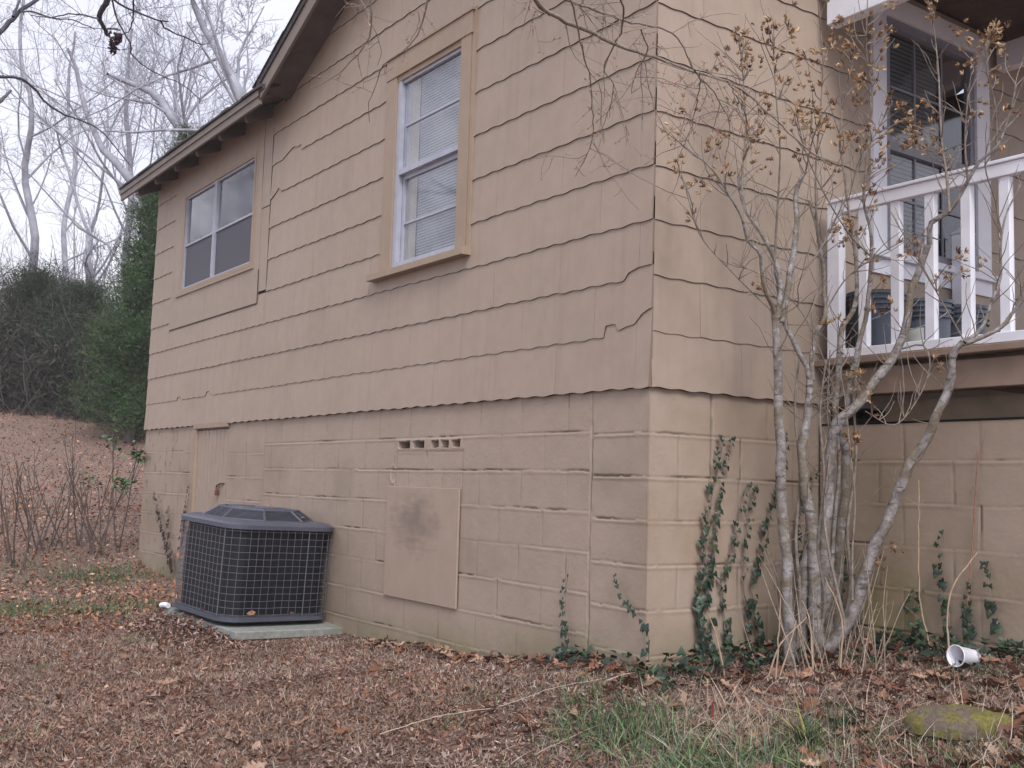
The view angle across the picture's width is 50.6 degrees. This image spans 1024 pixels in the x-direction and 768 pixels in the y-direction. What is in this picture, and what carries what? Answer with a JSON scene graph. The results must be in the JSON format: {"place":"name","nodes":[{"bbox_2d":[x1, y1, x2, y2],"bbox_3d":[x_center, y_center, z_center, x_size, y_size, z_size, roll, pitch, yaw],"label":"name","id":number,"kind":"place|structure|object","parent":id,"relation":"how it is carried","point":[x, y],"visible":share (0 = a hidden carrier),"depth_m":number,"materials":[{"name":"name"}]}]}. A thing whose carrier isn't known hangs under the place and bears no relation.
{"place":"outdoors","nodes":[
{"label":"outdoors","id":0,"kind":"place"},
{"bbox_2d":[0,0,963,318],"label":"sky","id":1,"kind":"structure","parent":0,"point":[281,9],"materials":[{"name":"white"}]},
{"bbox_2d":[0,403,1023,767],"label":"ground","id":2,"kind":"structure","parent":0,"point":[78,427],"depth_m":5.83,"materials":[{"name":"brown plant"}]},
{"bbox_2d":[0,441,53,570],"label":"bare shrub","id":3,"kind":"object","parent":2,"relation":"on","point":[7,546],"visible":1,"depth_m":10.71,"materials":[{"name":"brown plant"}]},
{"bbox_2d":[0,0,94,70],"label":"tree branch","id":4,"kind":"object","parent":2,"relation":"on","point":[15,12],"visible":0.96,"depth_m":6.69,"materials":[{"name":"brown plant"}]},
{"bbox_2d":[3,445,94,553],"bbox_3d":[-4.849,1.198,11.217,0.606,1.115,0.957,-3,-7,38],"label":"bare shrub","id":5,"kind":"object","parent":2,"relation":"on","point":[25,511],"visible":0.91,"depth_m":11.17,"materials":[{"name":"brown plant"}]},
{"bbox_2d":[0,245,123,407],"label":"evergreen bush","id":6,"kind":"object","parent":2,"relation":"on","point":[32,279],"visible":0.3,"depth_m":23.56,"materials":[{"name":"green plant"}]},
{"bbox_2d":[0,75,129,181],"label":"tree branch","id":7,"kind":"object","parent":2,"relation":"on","point":[2,98],"visible":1,"depth_m":8.04,"materials":[{"name":"brown plant"}]},
{"bbox_2d":[3,267,128,403],"bbox_3d":[-9.313,-0.837,23.538,3.823,3.343,3.706,5,-7,-35],"label":"evergreen bush","id":8,"kind":"object","parent":2,"relation":"on","point":[78,295],"visible":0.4,"depth_m":23.07,"materials":[{"name":"green plant"}]},
{"bbox_2d":[0,296,140,421],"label":"brush foliage","id":9,"kind":"object","parent":2,"relation":"on","point":[57,385],"visible":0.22,"depth_m":22.02,"materials":[{"name":"green plant"}]},
{"bbox_2d":[0,0,143,280],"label":"bare tree","id":10,"kind":"object","parent":2,"relation":"on","point":[64,228],"visible":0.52,"depth_m":34.24,"materials":[{"name":"grey plant"}]},
{"bbox_2d":[0,126,143,303],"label":"wood","id":11,"kind":"object","parent":2,"relation":"on","point":[74,247],"visible":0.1,"depth_m":47.76,"materials":[{"name":"grey plant"}]},
{"bbox_2d":[0,215,144,423],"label":"thicket","id":12,"kind":"object","parent":2,"relation":"on","point":[26,402],"visible":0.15,"depth_m":22.15,"materials":[{"name":"plant"}]},
{"bbox_2d":[31,423,144,551],"bbox_3d":[-4.611,1.069,11.629,1.161,1.399,0.701,5,-7,-35],"label":"bare shrub","id":13,"kind":"object","parent":2,"relation":"on","point":[113,440],"visible":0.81,"depth_m":11.58,"materials":[{"name":"brown plant"}]},
{"bbox_2d":[0,404,181,634],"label":"fallen leaves","id":14,"kind":"object","parent":2,"relation":"on","point":[118,612],"visible":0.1,"depth_m":10.90,"materials":[{"name":"plant"}]},
{"bbox_2d":[0,0,188,304],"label":"bare tree","id":15,"kind":"object","parent":2,"relation":"on","point":[89,249],"visible":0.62,"depth_m":29.10,"materials":[{"name":"grey plant"}]},
{"bbox_2d":[0,0,201,272],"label":"bare tree","id":16,"kind":"object","parent":2,"relation":"on","point":[31,215],"visible":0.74,"depth_m":29.34,"materials":[{"name":"grey plant"}]},
{"bbox_2d":[61,417,146,558],"bbox_3d":[-4.261,1.062,11.251,0.823,1.504,0.844,5,-7,-35],"label":"bare shrub","id":17,"kind":"object","parent":2,"relation":"on","point":[123,481],"visible":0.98,"depth_m":11.22,"materials":[{"name":"brown plant"}]},
{"bbox_2d":[58,191,158,443],"bbox_3d":[-6.957,-1.357,20.257,2.744,5.139,2.681,5,-7,-35],"label":"cedar tree","id":18,"kind":"object","parent":2,"relation":"on","point":[129,423],"visible":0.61,"depth_m":19.81,"materials":[{"name":"green plant"}]},
{"bbox_2d":[0,0,235,218],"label":"bare tree","id":19,"kind":"object","parent":2,"relation":"on","point":[122,170],"visible":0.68,"depth_m":24.55,"materials":[{"name":"grey plant"}]},
{"bbox_2d":[0,0,236,315],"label":"bare tree","id":20,"kind":"object","parent":2,"relation":"on","point":[129,157],"visible":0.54,"depth_m":25.39,"materials":[{"name":"grey plant"}]},
{"bbox_2d":[19,0,233,99],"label":"tree branch","id":21,"kind":"object","parent":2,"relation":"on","point":[115,41],"visible":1,"depth_m":5.73,"materials":[{"name":"brown plant"}]},
{"bbox_2d":[51,116,205,441],"bbox_3d":[-6.384,-1.968,20.653,4.033,6.570,3.587,5,-7,-35],"label":"cedar tree","id":22,"kind":"object","parent":2,"relation":"on","point":[182,135],"visible":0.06,"depth_m":19.94,"materials":[{"name":"green plant"}]},
{"bbox_2d":[44,0,260,142],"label":"bare tree","id":23,"kind":"object","parent":2,"relation":"on","point":[165,108],"visible":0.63,"depth_m":22.84,"materials":[{"name":"grey plant"}]},
{"bbox_2d":[56,0,281,155],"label":"bare tree","id":24,"kind":"object","parent":2,"relation":"on","point":[235,86],"visible":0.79,"depth_m":20.16,"materials":[{"name":"grey plant"}]},
{"bbox_2d":[114,0,246,150],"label":"bare tree","id":25,"kind":"object","parent":2,"relation":"on","point":[176,93],"visible":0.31,"depth_m":29.98,"materials":[{"name":"grey plant"}]},
{"bbox_2d":[164,607,341,640],"bbox_3d":[-1.727,1.644,7.518,0.970,0.055,1.040,9,-6,-42],"label":"concrete pad","id":26,"kind":"object","parent":2,"relation":"on","point":[291,630],"visible":0.46,"depth_m":7.11,"materials":[{"name":"grey concrete"}]},
{"bbox_2d":[159,504,333,624],"bbox_3d":[-1.857,1.224,7.585,0.848,0.782,1.032,9,-6,-42],"label":"air conditioner","id":27,"kind":"object","parent":26,"relation":"on","point":[251,565],"visible":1,"depth_m":7.23,"materials":[{"name":"grey metal"}]},
{"bbox_2d":[379,678,603,734],"bbox_3d":[-0.081,1.365,4.639,1.009,0.193,0.094,4,-6,-20],"label":"stick","id":28,"kind":"object","parent":2,"relation":"on","point":[475,710],"visible":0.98,"depth_m":4.63,"materials":[{"name":"brown wood"}]},
{"bbox_2d":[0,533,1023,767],"bbox_3d":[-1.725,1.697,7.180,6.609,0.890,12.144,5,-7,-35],"label":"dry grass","id":29,"kind":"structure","parent":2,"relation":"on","point":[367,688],"depth_m":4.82,"materials":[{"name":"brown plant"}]},
{"bbox_2d":[0,548,1023,767],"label":"grass patches","id":30,"kind":"object","parent":2,"relation":"on","point":[679,761],"depth_m":4.24,"materials":[{"name":"green plant"}]},
{"bbox_2d":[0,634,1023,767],"bbox_3d":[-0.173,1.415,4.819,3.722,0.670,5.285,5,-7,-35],"label":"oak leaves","id":31,"kind":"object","parent":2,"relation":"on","point":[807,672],"visible":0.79,"depth_m":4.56,"materials":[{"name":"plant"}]},
{"bbox_2d":[119,0,1023,670],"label":"house","id":32,"kind":"structure","parent":2,"relation":"on","point":[443,358],"depth_m":5.94,"materials":[{"name":"paint"}]},
{"bbox_2d":[152,493,172,571],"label":"dead vine","id":33,"kind":"object","parent":32,"relation":"attached to","point":[166,546],"visible":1,"depth_m":10.43,"materials":[{"name":"brown plant"}]},
{"bbox_2d":[166,506,173,573],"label":"dead vine","id":34,"kind":"object","parent":32,"relation":"attached to","point":[171,552],"visible":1,"depth_m":10.28,"materials":[{"name":"brown plant"}]},
{"bbox_2d":[177,485,189,549],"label":"dead vine","id":35,"kind":"object","parent":32,"relation":"attached to","point":[184,512],"visible":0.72,"depth_m":9.99,"materials":[{"name":"brown plant"}]},
{"bbox_2d":[188,421,228,525],"bbox_3d":[-2.706,1.088,9.609,0.046,1.488,0.860,5,-7,-35],"label":"crawl space door","id":36,"kind":"structure","parent":32,"relation":"in","point":[210,447],"depth_m":9.67,"materials":[{"name":"paint"}]},
{"bbox_2d":[175,149,259,297],"bbox_3d":[-2.667,-1.416,10.018,0.190,1.028,2.000,5,-7,-35],"label":"window frame","id":37,"kind":"structure","parent":32,"relation":"in","point":[219,226],"depth_m":10.02,"materials":[{"name":"paint"}]},
{"bbox_2d":[365,5,478,282],"bbox_3d":[-0.453,-1.415,6.946,0.375,1.700,1.240,5,-7,-35],"label":"window frame","id":38,"kind":"structure","parent":32,"relation":"in","point":[429,147],"depth_m":6.94,"materials":[{"name":"paint"}]},
{"bbox_2d":[559,560,568,658],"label":"ivy vine","id":39,"kind":"object","parent":32,"relation":"attached to","point":[564,624],"visible":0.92,"depth_m":5.33,"materials":[{"name":"green plant"}]},
{"bbox_2d":[613,573,649,659],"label":"ivy vine","id":40,"kind":"object","parent":32,"relation":"attached to","point":[644,627],"visible":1,"depth_m":4.89,"materials":[{"name":"green plant"}]},
{"bbox_2d":[692,434,735,656],"bbox_3d":[0.961,0.768,5.150,0.264,1.064,0.035,5,-7,-35],"label":"ivy vine","id":41,"kind":"object","parent":32,"relation":"attached to","point":[702,646],"visible":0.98,"depth_m":5.11,"materials":[{"name":"green plant"}]},
{"bbox_2d":[717,482,751,652],"bbox_3d":[1.080,0.886,5.229,0.230,0.833,0.032,5,-7,-35],"label":"ivy vine","id":42,"kind":"object","parent":32,"relation":"attached to","point":[728,620],"visible":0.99,"depth_m":5.18,"materials":[{"name":"green plant"}]},
{"bbox_2d":[742,485,758,647],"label":"ivy vine","id":43,"kind":"object","parent":32,"relation":"attached to","point":[748,614],"visible":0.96,"depth_m":5.26,"materials":[{"name":"green plant"}]},
{"bbox_2d":[750,432,789,647],"bbox_3d":[1.282,0.778,5.378,0.282,1.117,0.036,5,-7,-35],"label":"ivy vine","id":44,"kind":"object","parent":32,"relation":"attached to","point":[757,574],"visible":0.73,"depth_m":5.32,"materials":[{"name":"green plant"}]},
{"bbox_2d":[794,464,818,619],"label":"ivy vine","id":45,"kind":"object","parent":32,"relation":"attached to","point":[802,511],"visible":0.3,"depth_m":5.50,"materials":[{"name":"green plant"}]},
{"bbox_2d":[833,501,850,573],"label":"ivy vine","id":46,"kind":"object","parent":32,"relation":"attached to","point":[845,561],"visible":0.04,"depth_m":5.44,"materials":[{"name":"green plant"}]},
{"bbox_2d":[841,547,854,637],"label":"ivy vine","id":47,"kind":"object","parent":32,"relation":"attached to","point":[845,579],"visible":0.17,"depth_m":5.43,"materials":[{"name":"green plant"}]},
{"bbox_2d":[853,302,858,347],"bbox_3d":[1.800,-0.319,5.595,0.076,0.386,0.076,5,-7,-35],"label":"bottle","id":48,"kind":"object","parent":32,"relation":"on","point":[855,319],"visible":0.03,"depth_m":5.57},
{"bbox_2d":[857,610,863,629],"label":"ivy vine","id":49,"kind":"object","parent":32,"relation":"attached to","point":[861,618],"visible":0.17,"depth_m":5.34,"materials":[{"name":"green plant"}]},
{"bbox_2d":[845,289,906,347],"bbox_3d":[1.925,-0.294,5.736,0.331,0.370,0.322,5,-7,-35],"label":"bucket","id":50,"kind":"object","parent":32,"relation":"on","point":[878,330],"visible":0.41,"depth_m":5.61,"materials":[{"name":"plastic"}]},
{"bbox_2d":[903,588,927,645],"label":"ivy vine","id":51,"kind":"object","parent":32,"relation":"attached to","point":[920,625],"visible":0.71,"depth_m":5.10,"materials":[{"name":"green plant"}]},
{"bbox_2d":[905,298,953,341],"bbox_3d":[2.251,-0.265,5.941,0.331,0.370,0.322,5,-7,-35],"label":"bucket","id":52,"kind":"object","parent":32,"relation":"on","point":[918,319],"visible":0.38,"depth_m":5.83,"materials":[{"name":"plastic"}]},
{"bbox_2d":[870,2,997,297],"bbox_3d":[2.416,-1.381,6.524,1.230,1.635,0.355,5,-7,-35],"label":"window frame","id":53,"kind":"structure","parent":32,"relation":"in","point":[907,72],"depth_m":6.43,"materials":[{"name":"white paint"}]},
{"bbox_2d":[932,530,954,646],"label":"ivy vine","id":54,"kind":"object","parent":32,"relation":"attached to","point":[941,583],"visible":0.86,"depth_m":4.99,"materials":[{"name":"green plant"}]},
{"bbox_2d":[960,581,976,644],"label":"ivy vine","id":55,"kind":"object","parent":32,"relation":"attached to","point":[967,629],"visible":0.97,"depth_m":4.88,"materials":[{"name":"green plant"}]},
{"bbox_2d":[951,304,989,336],"bbox_3d":[2.539,-0.242,6.155,0.331,0.380,0.322,5,-7,-35],"label":"bucket","id":56,"kind":"object","parent":32,"relation":"on","point":[957,311],"visible":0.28,"depth_m":6.04,"materials":[{"name":"plastic"}]},
{"bbox_2d":[980,561,1009,655],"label":"ivy vine","id":57,"kind":"object","parent":32,"relation":"attached to","point":[995,627],"visible":0.91,"depth_m":4.79,"materials":[{"name":"green plant"}]},
{"bbox_2d":[534,712,644,755],"bbox_3d":[0.298,1.372,4.277,0.550,0.112,0.067,5,-7,-35],"label":"stick","id":58,"kind":"object","parent":2,"relation":"on","point":[570,737],"visible":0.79,"depth_m":4.23,"materials":[{"name":"brown wood"}]},
{"bbox_2d":[597,704,645,742],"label":"grass tuft","id":59,"kind":"object","parent":2,"relation":"on","point":[621,723],"visible":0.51,"depth_m":4.28,"materials":[{"name":"green plant"}]},
{"bbox_2d":[403,651,1023,767],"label":"straw grass","id":60,"kind":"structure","parent":2,"relation":"on","point":[729,725],"depth_m":4.16,"materials":[{"name":"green plant"}]},
{"bbox_2d":[710,697,720,732],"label":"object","id":61,"kind":"object","parent":2,"relation":"on","point":[712,712],"visible":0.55,"depth_m":4.25,"materials":[{"name":"beige plant"}]},
{"bbox_2d":[706,612,725,677],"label":"dry stalk","id":62,"kind":"object","parent":2,"relation":"on","point":[718,645],"visible":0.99,"depth_m":4.80,"materials":[{"name":"beige plant"}]},
{"bbox_2d":[775,599,780,681],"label":"dry stalk","id":63,"kind":"object","parent":2,"relation":"on","point":[778,644],"visible":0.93,"depth_m":4.75,"materials":[{"name":"beige plant"}]},
{"bbox_2d":[541,624,1023,690],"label":"ground ivy","id":64,"kind":"object","parent":2,"relation":"on","point":[727,661],"visible":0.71,"depth_m":4.88,"materials":[{"name":"green plant"}]},
{"bbox_2d":[767,617,806,678],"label":"dry stalk","id":65,"kind":"object","parent":2,"relation":"on","point":[782,641],"visible":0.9,"depth_m":4.80,"materials":[{"name":"beige plant"}]},
{"bbox_2d":[778,620,796,677],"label":"dry stalk","id":66,"kind":"object","parent":2,"relation":"on","point":[782,667],"visible":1,"depth_m":4.80,"materials":[{"name":"beige plant"}]},
{"bbox_2d":[802,600,813,674],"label":"dry stalk","id":67,"kind":"object","parent":2,"relation":"on","point":[811,637],"visible":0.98,"depth_m":4.79,"materials":[{"name":"beige plant"}]},
{"bbox_2d":[761,692,858,753],"bbox_3d":[1.104,1.289,4.035,0.424,0.281,0.385,5,-7,-35],"label":"grass tuft","id":68,"kind":"object","parent":2,"relation":"on","point":[802,735],"visible":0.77,"depth_m":4.04,"materials":[{"name":"green plant"}]},
{"bbox_2d":[627,0,1023,682],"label":"seed pod shrub","id":69,"kind":"object","parent":2,"relation":"on","point":[823,550],"visible":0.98,"depth_m":4.98,"materials":[{"name":"brown plant"}]},
{"bbox_2d":[825,577,843,674],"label":"dry stalk","id":70,"kind":"object","parent":2,"relation":"on","point":[840,665],"visible":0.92,"depth_m":4.80,"materials":[{"name":"beige plant"}]},
{"bbox_2d":[798,689,877,736],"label":"grass tuft","id":71,"kind":"object","parent":2,"relation":"on","point":[835,720],"visible":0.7,"depth_m":4.14,"materials":[{"name":"green plant"}]},
{"bbox_2d":[903,480,929,644],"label":"dry stalk","id":72,"kind":"object","parent":2,"relation":"on","point":[922,620],"visible":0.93,"depth_m":5.00,"materials":[{"name":"beige plant"}]},
{"bbox_2d":[904,704,1013,739],"bbox_3d":[1.637,1.223,3.956,0.403,0.093,0.308,2,-5,0],"label":"mossy stone","id":73,"kind":"object","parent":2,"relation":"on","point":[962,722],"visible":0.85,"depth_m":3.85,"materials":[{"name":"green stone"}]},
{"bbox_2d":[946,553,977,664],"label":"dry stalk","id":74,"kind":"object","parent":2,"relation":"on","point":[948,643],"visible":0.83,"depth_m":4.70,"materials":[{"name":"beige plant"}]},
{"bbox_2d":[946,645,980,666],"bbox_3d":[1.931,1.161,4.619,0.122,0.094,0.094,10,-9,-27],"label":"foam cup","id":75,"kind":"object","parent":2,"relation":"on","point":[964,654],"visible":0.96,"depth_m":4.62,"materials":[{"name":"white plastic"}]},
{"bbox_2d":[963,431,986,643],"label":"dry stalk","id":76,"kind":"object","parent":2,"relation":"on","point":[975,488],"visible":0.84,"depth_m":4.90,"materials":[{"name":"beige plant"}]},
{"bbox_2d":[513,0,885,220],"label":"tree branch","id":77,"kind":"object","parent":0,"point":[540,6],"visible":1,"depth_m":3.99,"materials":[{"name":"brown plant"}]},
{"bbox_2d":[305,0,432,121],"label":"tree branch","id":78,"kind":"object","parent":77,"relation":"attached to","point":[370,20],"visible":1,"depth_m":3.93,"materials":[{"name":"brown plant"}]}
]}

